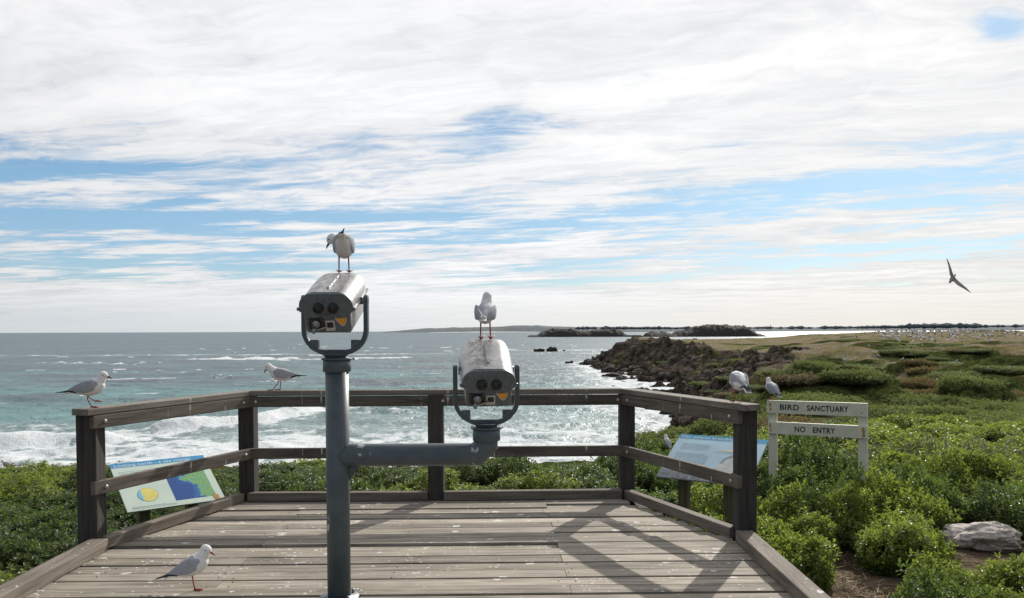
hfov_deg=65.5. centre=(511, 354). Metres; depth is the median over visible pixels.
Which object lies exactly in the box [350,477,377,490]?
coastal shrub
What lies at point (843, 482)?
coastal shrub
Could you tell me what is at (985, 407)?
heath bush
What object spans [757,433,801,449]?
coastal shrub
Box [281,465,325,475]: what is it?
coastal shrub
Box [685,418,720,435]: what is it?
heath bush
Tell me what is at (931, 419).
coastal shrub
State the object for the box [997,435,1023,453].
coastal shrub
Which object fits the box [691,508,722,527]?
coastal shrub
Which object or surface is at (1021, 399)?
heath bush
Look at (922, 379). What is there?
heath bush
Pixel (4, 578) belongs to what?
coastal shrub
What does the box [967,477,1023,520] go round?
coastal shrub
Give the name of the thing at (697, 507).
coastal shrub
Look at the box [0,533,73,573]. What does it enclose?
coastal shrub
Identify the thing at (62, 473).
coastal shrub
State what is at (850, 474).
coastal shrub
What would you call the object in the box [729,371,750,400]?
seagull
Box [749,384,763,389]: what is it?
heath bush
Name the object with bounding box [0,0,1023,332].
sky
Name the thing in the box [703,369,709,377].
shore boulder
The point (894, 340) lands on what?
heath bush
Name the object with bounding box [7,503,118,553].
coastal shrub
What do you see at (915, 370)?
heath bush
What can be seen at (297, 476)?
coastal shrub
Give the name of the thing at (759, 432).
coastal shrub
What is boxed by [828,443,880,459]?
coastal shrub
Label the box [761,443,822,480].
coastal shrub
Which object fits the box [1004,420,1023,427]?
coastal shrub
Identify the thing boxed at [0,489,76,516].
coastal shrub
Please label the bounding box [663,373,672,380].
shore boulder
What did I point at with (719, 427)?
heath bush
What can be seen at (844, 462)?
coastal shrub
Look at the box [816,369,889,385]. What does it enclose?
heath bush
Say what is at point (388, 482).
coastal shrub
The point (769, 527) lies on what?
coastal shrub
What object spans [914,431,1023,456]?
coastal shrub
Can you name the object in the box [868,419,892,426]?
coastal shrub
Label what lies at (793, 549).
coastal shrub
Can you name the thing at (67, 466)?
coastal shrub
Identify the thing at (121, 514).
coastal shrub
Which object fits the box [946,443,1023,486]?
coastal shrub
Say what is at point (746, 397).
heath bush
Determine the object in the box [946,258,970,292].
seagull
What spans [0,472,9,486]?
coastal shrub
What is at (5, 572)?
coastal shrub
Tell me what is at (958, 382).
heath bush
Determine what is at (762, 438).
coastal shrub
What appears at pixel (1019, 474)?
coastal shrub
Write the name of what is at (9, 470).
coastal shrub
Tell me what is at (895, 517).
coastal shrub
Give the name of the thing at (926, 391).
heath bush
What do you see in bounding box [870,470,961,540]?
coastal shrub
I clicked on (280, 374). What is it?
seagull
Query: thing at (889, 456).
coastal shrub
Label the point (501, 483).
coastal shrub
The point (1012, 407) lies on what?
heath bush
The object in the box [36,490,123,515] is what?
coastal shrub
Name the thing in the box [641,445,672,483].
coastal shrub
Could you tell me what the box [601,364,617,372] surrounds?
shore boulder
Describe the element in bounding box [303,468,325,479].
coastal shrub
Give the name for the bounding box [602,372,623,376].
shore boulder
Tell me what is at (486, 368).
binocular viewer
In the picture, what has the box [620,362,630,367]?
shore boulder
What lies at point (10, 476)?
coastal shrub
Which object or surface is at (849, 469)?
coastal shrub
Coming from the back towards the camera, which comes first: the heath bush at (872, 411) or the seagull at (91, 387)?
the heath bush at (872, 411)
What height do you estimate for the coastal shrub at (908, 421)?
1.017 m
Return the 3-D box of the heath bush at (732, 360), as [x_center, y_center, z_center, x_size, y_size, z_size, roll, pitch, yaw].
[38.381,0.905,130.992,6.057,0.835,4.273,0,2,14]
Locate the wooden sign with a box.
[767,400,867,487]
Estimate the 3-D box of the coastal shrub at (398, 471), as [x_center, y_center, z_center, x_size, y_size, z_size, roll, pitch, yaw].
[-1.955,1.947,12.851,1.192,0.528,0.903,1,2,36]
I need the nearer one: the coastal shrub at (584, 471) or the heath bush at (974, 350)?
the coastal shrub at (584, 471)
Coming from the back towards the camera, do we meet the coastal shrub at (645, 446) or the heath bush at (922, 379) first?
the heath bush at (922, 379)
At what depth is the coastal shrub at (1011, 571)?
6.81 m
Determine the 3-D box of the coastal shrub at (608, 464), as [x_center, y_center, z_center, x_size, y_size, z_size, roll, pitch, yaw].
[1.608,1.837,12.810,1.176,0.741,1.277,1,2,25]
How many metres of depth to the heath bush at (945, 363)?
79.48 m
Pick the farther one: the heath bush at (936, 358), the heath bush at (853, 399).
the heath bush at (936, 358)
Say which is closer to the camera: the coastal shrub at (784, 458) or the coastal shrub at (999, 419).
the coastal shrub at (784, 458)
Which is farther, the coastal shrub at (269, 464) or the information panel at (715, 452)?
the coastal shrub at (269, 464)
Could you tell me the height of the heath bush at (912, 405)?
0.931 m
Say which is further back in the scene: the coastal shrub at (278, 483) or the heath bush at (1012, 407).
the heath bush at (1012, 407)
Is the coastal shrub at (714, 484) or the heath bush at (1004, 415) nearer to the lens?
the coastal shrub at (714, 484)
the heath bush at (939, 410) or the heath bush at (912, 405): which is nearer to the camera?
the heath bush at (939, 410)
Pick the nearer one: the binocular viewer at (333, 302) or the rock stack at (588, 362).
the binocular viewer at (333, 302)
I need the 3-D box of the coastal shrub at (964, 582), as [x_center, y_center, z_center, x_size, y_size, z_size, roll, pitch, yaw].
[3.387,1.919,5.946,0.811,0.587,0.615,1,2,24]
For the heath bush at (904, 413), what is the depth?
45.04 m
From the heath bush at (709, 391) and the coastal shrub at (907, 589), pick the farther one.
the heath bush at (709, 391)
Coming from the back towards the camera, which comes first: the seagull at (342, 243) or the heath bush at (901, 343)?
the heath bush at (901, 343)
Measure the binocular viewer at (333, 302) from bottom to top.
0.518 m
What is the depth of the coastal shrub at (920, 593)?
6.40 m
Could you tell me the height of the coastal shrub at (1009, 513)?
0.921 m
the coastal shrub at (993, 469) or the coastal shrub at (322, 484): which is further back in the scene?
the coastal shrub at (993, 469)
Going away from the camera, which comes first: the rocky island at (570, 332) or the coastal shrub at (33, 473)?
the coastal shrub at (33, 473)
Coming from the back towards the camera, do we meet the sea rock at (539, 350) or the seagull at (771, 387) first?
the sea rock at (539, 350)
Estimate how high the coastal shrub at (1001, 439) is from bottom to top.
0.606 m
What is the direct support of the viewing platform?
on the ground at (679, 358)
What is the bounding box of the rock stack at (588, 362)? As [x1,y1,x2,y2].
[582,360,596,364]
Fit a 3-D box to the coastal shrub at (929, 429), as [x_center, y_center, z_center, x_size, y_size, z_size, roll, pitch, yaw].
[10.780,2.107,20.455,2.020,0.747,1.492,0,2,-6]
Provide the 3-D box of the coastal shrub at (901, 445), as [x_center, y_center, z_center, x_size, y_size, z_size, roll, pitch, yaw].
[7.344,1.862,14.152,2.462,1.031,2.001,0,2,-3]
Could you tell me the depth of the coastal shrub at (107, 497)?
10.12 m
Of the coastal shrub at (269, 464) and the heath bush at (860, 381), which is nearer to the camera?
the coastal shrub at (269, 464)
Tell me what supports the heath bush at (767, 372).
on the ground at (679, 358)
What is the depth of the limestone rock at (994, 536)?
8.48 m
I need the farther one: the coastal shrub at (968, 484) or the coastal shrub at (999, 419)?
the coastal shrub at (999, 419)
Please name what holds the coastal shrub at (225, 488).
on the ground at (679, 358)
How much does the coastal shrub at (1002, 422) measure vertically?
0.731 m
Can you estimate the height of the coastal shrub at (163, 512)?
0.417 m
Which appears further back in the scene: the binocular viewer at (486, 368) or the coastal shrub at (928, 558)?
the coastal shrub at (928, 558)
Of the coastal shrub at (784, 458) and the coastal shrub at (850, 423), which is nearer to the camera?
the coastal shrub at (784, 458)
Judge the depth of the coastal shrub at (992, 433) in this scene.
19.34 m
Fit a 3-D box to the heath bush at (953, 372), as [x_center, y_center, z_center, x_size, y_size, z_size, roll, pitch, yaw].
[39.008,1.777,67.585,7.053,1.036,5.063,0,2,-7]
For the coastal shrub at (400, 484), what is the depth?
9.89 m
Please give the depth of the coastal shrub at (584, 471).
11.92 m
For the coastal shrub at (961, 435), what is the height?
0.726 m
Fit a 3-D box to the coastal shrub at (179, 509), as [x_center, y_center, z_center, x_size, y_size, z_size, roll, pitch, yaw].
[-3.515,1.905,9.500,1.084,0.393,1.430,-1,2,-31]
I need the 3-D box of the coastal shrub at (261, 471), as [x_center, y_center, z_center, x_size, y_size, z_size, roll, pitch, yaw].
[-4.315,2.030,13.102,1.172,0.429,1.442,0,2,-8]
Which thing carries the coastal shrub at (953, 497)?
on the ground at (679, 358)
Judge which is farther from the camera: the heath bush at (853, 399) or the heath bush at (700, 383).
the heath bush at (700, 383)
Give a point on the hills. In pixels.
(527, 328)
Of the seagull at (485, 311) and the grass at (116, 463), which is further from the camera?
the grass at (116, 463)
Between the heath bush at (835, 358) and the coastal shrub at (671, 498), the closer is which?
the coastal shrub at (671, 498)
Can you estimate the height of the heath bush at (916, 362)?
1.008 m
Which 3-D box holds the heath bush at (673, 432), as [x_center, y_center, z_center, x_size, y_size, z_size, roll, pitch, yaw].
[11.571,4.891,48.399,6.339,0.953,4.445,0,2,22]
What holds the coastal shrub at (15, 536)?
on the ground at (679, 358)
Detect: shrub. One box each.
[0,459,60,475]
[0,469,43,482]
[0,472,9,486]
[0,473,72,512]
[0,474,45,494]
[0,478,6,491]
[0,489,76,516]
[0,500,32,523]
[0,509,9,537]
[0,511,47,533]
[0,526,45,569]
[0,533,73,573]
[0,563,16,583]
[0,563,41,584]
[5,565,32,577]
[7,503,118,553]
[8,469,67,488]
[10,523,133,566]
[27,463,76,469]
[31,462,110,486]
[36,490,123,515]
[50,461,121,490]
[57,476,121,510]
[63,477,76,493]
[70,507,135,529]
[108,503,183,528]
[173,503,202,510]
[201,478,238,503]
[211,461,301,474]
[212,469,238,484]
[232,468,276,478]
[259,466,325,491]
[279,459,369,470]
[280,469,359,490]
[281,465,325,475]
[286,474,325,490]
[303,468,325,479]
[315,466,395,490]
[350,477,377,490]
[364,466,413,480]
[368,471,426,490]
[376,482,421,490]
[381,466,460,474]
[383,466,460,490]
[420,457,496,489]
[450,481,514,489]
[454,483,487,489]
[478,473,529,489]
[481,457,524,470]
[492,457,561,487]
[506,465,589,488]
[538,461,611,472]
[543,466,576,473]
[554,460,617,487]
[577,475,639,491]
[581,456,635,478]
[613,460,672,494]
[635,433,670,467]
[636,486,691,518]
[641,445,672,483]
[665,482,722,520]
[670,479,718,503]
[671,434,716,447]
[690,508,732,539]
[691,482,761,514]
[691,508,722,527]
[715,426,779,436]
[717,432,783,457]
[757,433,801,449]
[757,434,844,486]
[757,460,834,499]
[757,478,811,537]
[757,506,840,559]
[757,513,803,554]
[757,525,842,594]
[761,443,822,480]
[762,437,876,475]
[765,432,848,449]
[771,480,842,533]
[811,480,879,551]
[816,416,857,424]
[820,474,879,505]
[824,461,924,524]
[825,453,892,488]
[826,463,887,482]
[827,477,873,493]
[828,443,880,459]
[830,420,895,440]
[840,423,927,451]
[845,504,940,558]
[848,428,1023,474]
[849,511,962,577]
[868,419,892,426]
[868,421,932,440]
[868,433,995,473]
[869,447,951,476]
[870,411,919,429]
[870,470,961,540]
[882,468,967,500]
[888,557,980,597]
[890,458,984,523]
[892,548,985,596]
[896,466,949,486]
[903,411,971,425]
[905,441,979,499]
[905,572,972,597]
[906,423,969,443]
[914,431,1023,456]
[921,420,982,433]
[926,420,986,429]
[932,566,997,597]
[936,431,1003,447]
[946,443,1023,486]
[953,417,996,426]
[962,475,1023,541]
[964,422,1023,443]
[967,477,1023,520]
[969,578,1023,597]
[974,550,1023,592]
[977,450,1023,473]
[979,420,1017,427]
[980,417,1022,422]
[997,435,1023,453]
[998,434,1022,446]
[1003,476,1023,487]
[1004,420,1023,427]
[1006,588,1023,597]
[1010,460,1023,482]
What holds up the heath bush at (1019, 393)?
on the ground at (679, 358)
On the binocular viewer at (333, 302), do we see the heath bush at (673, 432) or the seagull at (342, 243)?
the seagull at (342, 243)
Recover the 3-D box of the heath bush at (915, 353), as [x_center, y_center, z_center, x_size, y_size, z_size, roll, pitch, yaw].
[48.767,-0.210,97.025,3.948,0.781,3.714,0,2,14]
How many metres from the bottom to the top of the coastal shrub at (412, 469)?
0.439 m
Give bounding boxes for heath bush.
[615,429,672,449]
[653,425,693,443]
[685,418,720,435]
[688,381,710,386]
[695,413,767,434]
[704,389,720,393]
[708,363,722,366]
[713,376,728,380]
[714,391,729,396]
[727,358,744,362]
[727,392,758,402]
[727,414,818,429]
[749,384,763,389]
[752,370,766,376]
[755,372,827,386]
[757,404,781,415]
[760,370,776,375]
[770,359,886,381]
[771,391,876,406]
[784,395,851,415]
[790,358,837,373]
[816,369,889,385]
[825,368,892,381]
[828,357,844,359]
[836,338,856,341]
[850,363,877,366]
[857,402,933,416]
[878,348,919,353]
[878,414,983,421]
[882,342,905,344]
[882,409,935,416]
[883,339,909,342]
[883,345,917,349]
[885,391,958,406]
[892,404,948,410]
[895,357,938,366]
[897,351,929,356]
[897,374,941,383]
[899,378,936,389]
[899,388,919,394]
[904,365,943,375]
[906,387,939,395]
[906,403,968,416]
[923,393,1004,406]
[925,370,986,379]
[926,356,948,360]
[932,373,1009,392]
[935,361,953,365]
[935,399,986,406]
[937,343,964,345]
[945,409,1023,420]
[946,349,965,351]
[955,398,1016,410]
[960,348,991,352]
[966,408,997,413]
[969,364,1023,373]
[975,409,1023,417]
[979,399,1023,411]
[988,404,1023,412]
[999,341,1023,343]
[1010,389,1023,397]
[1013,396,1023,402]
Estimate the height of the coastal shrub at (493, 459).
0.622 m
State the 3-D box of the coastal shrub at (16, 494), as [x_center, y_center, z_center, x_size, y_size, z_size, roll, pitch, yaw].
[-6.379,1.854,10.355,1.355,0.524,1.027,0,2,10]
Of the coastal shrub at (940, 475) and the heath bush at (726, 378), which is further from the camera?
the heath bush at (726, 378)
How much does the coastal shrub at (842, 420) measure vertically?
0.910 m
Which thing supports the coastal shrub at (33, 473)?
on the ground at (679, 358)
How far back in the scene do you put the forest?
5937.30 m
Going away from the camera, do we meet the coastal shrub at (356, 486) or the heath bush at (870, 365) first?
the coastal shrub at (356, 486)
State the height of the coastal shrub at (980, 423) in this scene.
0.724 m
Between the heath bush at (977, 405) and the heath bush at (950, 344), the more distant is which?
the heath bush at (950, 344)
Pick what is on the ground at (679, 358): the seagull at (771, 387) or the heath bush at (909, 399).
the heath bush at (909, 399)
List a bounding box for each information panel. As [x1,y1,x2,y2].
[109,455,224,524]
[656,434,768,524]
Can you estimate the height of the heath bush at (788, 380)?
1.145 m
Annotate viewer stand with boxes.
[319,357,502,597]
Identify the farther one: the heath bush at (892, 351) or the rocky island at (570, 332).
the rocky island at (570, 332)
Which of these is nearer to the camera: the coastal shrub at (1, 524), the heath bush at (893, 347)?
the coastal shrub at (1, 524)
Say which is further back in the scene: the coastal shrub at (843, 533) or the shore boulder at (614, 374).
the shore boulder at (614, 374)
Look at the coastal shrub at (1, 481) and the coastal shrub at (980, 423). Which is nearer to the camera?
the coastal shrub at (1, 481)
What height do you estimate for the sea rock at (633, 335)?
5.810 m
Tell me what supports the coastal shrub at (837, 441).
on the ground at (679, 358)
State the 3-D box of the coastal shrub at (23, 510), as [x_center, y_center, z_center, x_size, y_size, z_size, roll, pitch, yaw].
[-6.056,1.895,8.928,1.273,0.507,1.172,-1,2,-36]
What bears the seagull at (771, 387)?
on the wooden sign
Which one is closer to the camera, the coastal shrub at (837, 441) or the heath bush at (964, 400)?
the coastal shrub at (837, 441)
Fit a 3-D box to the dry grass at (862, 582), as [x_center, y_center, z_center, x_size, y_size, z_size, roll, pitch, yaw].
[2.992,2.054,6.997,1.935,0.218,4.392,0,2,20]
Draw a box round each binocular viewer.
[297,273,368,357]
[453,339,519,427]
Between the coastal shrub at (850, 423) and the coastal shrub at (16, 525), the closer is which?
the coastal shrub at (16, 525)
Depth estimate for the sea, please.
143.55 m
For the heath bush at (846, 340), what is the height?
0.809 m
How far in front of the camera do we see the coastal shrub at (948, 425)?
21.99 m
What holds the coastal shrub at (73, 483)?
on the ground at (679, 358)
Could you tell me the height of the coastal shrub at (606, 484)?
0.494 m
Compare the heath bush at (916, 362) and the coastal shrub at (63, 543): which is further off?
the heath bush at (916, 362)
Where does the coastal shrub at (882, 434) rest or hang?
on the ground at (679, 358)
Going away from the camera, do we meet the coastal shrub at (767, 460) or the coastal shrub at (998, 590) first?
the coastal shrub at (998, 590)
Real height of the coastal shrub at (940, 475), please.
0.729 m
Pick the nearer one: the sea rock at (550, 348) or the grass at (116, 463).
the grass at (116, 463)
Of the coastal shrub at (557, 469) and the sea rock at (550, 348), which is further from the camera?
the sea rock at (550, 348)
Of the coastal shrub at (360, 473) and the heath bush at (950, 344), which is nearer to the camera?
the coastal shrub at (360, 473)
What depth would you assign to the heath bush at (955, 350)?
92.83 m
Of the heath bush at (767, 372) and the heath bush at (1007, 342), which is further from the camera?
the heath bush at (1007, 342)
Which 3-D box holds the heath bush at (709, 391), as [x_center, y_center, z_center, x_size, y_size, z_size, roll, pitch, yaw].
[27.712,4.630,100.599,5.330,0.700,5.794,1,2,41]
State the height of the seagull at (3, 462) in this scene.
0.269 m
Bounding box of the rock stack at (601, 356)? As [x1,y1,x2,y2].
[595,350,607,360]
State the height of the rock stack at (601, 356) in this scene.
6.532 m
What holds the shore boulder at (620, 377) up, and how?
on the ground at (679, 358)
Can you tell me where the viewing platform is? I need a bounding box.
[0,388,830,597]
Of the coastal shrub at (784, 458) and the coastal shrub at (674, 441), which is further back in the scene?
the coastal shrub at (674, 441)
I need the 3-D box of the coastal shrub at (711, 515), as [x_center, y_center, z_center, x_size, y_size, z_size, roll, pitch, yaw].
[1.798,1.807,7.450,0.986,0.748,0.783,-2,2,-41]
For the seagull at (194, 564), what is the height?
0.283 m
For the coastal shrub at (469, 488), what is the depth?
9.64 m
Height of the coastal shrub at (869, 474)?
1.023 m
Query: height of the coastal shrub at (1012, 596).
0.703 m
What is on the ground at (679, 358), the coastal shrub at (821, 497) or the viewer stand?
the coastal shrub at (821, 497)
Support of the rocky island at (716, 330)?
in the sea
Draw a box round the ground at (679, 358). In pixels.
[1,330,1023,597]
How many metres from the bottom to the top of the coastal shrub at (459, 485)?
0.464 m
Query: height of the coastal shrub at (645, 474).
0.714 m
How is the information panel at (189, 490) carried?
on the ground at (679, 358)
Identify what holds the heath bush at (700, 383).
on the ground at (679, 358)
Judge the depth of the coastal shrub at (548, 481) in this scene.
10.89 m
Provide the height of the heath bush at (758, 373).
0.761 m
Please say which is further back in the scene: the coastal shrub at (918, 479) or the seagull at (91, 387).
the coastal shrub at (918, 479)
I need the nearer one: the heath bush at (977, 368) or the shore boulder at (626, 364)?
the heath bush at (977, 368)
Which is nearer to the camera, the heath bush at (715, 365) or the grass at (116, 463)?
the grass at (116, 463)
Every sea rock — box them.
[533,348,544,351]
[546,346,557,350]
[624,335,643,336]
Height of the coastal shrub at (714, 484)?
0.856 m
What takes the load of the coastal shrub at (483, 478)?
on the ground at (679, 358)
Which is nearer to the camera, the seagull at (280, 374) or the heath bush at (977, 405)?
the seagull at (280, 374)
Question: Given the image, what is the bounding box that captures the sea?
[0,330,1023,467]
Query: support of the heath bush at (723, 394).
on the ground at (679, 358)
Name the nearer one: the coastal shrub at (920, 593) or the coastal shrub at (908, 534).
the coastal shrub at (920, 593)
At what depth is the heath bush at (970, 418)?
33.98 m
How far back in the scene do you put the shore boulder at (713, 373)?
110.10 m
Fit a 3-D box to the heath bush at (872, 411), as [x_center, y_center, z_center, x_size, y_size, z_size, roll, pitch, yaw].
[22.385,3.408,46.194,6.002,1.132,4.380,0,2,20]
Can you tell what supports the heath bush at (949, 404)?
on the ground at (679, 358)
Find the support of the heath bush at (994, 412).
on the ground at (679, 358)
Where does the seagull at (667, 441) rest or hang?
on the coastal shrub at (645, 446)
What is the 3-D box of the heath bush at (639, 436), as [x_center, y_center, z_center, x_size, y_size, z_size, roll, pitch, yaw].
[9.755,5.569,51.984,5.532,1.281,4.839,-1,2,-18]
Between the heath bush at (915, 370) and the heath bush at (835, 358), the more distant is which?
the heath bush at (835, 358)
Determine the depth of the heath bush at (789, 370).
60.32 m
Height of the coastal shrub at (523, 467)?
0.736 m
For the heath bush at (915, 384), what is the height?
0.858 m
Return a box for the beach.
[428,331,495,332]
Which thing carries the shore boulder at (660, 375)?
on the ground at (679, 358)
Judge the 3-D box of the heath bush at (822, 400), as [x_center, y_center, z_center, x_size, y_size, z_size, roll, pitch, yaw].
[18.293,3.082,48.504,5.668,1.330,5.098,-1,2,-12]
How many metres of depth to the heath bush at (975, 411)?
46.53 m
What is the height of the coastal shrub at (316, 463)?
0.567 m
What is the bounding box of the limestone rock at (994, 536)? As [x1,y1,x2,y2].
[939,521,1023,552]
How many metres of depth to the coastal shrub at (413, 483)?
10.81 m
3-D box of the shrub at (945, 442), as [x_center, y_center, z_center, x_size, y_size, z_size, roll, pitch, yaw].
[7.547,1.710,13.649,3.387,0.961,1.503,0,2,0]
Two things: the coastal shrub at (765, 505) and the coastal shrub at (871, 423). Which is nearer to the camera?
the coastal shrub at (765, 505)
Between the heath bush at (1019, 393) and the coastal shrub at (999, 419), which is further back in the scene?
the heath bush at (1019, 393)
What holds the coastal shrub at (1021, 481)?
on the ground at (679, 358)
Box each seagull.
[1,460,14,466]
[56,371,111,407]
[154,544,214,590]
[264,363,306,389]
[326,228,354,272]
[474,291,496,339]
[663,434,670,449]
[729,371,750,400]
[765,377,782,399]
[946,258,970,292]
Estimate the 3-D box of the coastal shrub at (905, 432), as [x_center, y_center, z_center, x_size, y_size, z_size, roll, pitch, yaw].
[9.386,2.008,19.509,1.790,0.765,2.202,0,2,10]
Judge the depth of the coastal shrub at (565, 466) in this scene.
14.12 m
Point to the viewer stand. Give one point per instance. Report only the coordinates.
(345, 459)
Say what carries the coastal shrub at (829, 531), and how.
on the ground at (679, 358)
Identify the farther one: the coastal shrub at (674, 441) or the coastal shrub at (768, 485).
the coastal shrub at (674, 441)
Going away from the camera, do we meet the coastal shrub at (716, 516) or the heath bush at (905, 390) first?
the coastal shrub at (716, 516)
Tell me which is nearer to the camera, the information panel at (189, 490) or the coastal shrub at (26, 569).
the coastal shrub at (26, 569)
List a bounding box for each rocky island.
[528,328,626,336]
[643,324,766,336]
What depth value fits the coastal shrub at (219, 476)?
12.29 m
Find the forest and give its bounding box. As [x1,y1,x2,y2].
[575,323,1023,329]
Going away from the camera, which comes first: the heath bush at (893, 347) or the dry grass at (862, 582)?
the dry grass at (862, 582)
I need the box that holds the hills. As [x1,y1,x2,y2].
[382,324,1023,332]
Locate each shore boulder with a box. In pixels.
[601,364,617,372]
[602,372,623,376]
[613,375,624,379]
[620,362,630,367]
[627,366,634,370]
[657,372,663,378]
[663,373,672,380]
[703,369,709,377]
[708,369,722,378]
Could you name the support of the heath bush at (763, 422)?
on the ground at (679, 358)
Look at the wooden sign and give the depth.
10.31 m
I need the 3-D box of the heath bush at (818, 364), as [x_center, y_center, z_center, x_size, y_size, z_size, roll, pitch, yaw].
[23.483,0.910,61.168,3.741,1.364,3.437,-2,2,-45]
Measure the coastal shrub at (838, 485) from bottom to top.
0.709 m
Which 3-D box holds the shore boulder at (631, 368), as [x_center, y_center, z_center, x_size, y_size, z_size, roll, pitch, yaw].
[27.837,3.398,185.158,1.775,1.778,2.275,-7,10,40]
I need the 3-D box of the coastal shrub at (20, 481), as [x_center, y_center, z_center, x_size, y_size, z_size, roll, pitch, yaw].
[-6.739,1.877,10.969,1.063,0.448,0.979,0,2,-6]
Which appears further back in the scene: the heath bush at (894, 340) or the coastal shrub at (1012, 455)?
the heath bush at (894, 340)
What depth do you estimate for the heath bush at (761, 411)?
47.08 m
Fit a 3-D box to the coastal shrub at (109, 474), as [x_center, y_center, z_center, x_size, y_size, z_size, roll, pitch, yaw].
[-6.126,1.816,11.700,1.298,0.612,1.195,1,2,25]
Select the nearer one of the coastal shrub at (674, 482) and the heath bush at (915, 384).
the coastal shrub at (674, 482)
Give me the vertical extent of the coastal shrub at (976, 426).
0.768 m
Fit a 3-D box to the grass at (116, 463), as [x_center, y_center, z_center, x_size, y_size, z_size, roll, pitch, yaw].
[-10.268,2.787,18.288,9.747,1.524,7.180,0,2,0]
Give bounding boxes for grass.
[1,463,224,470]
[833,547,896,597]
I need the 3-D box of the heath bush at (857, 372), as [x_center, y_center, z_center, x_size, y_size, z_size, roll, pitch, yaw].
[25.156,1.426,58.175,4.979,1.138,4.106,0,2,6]

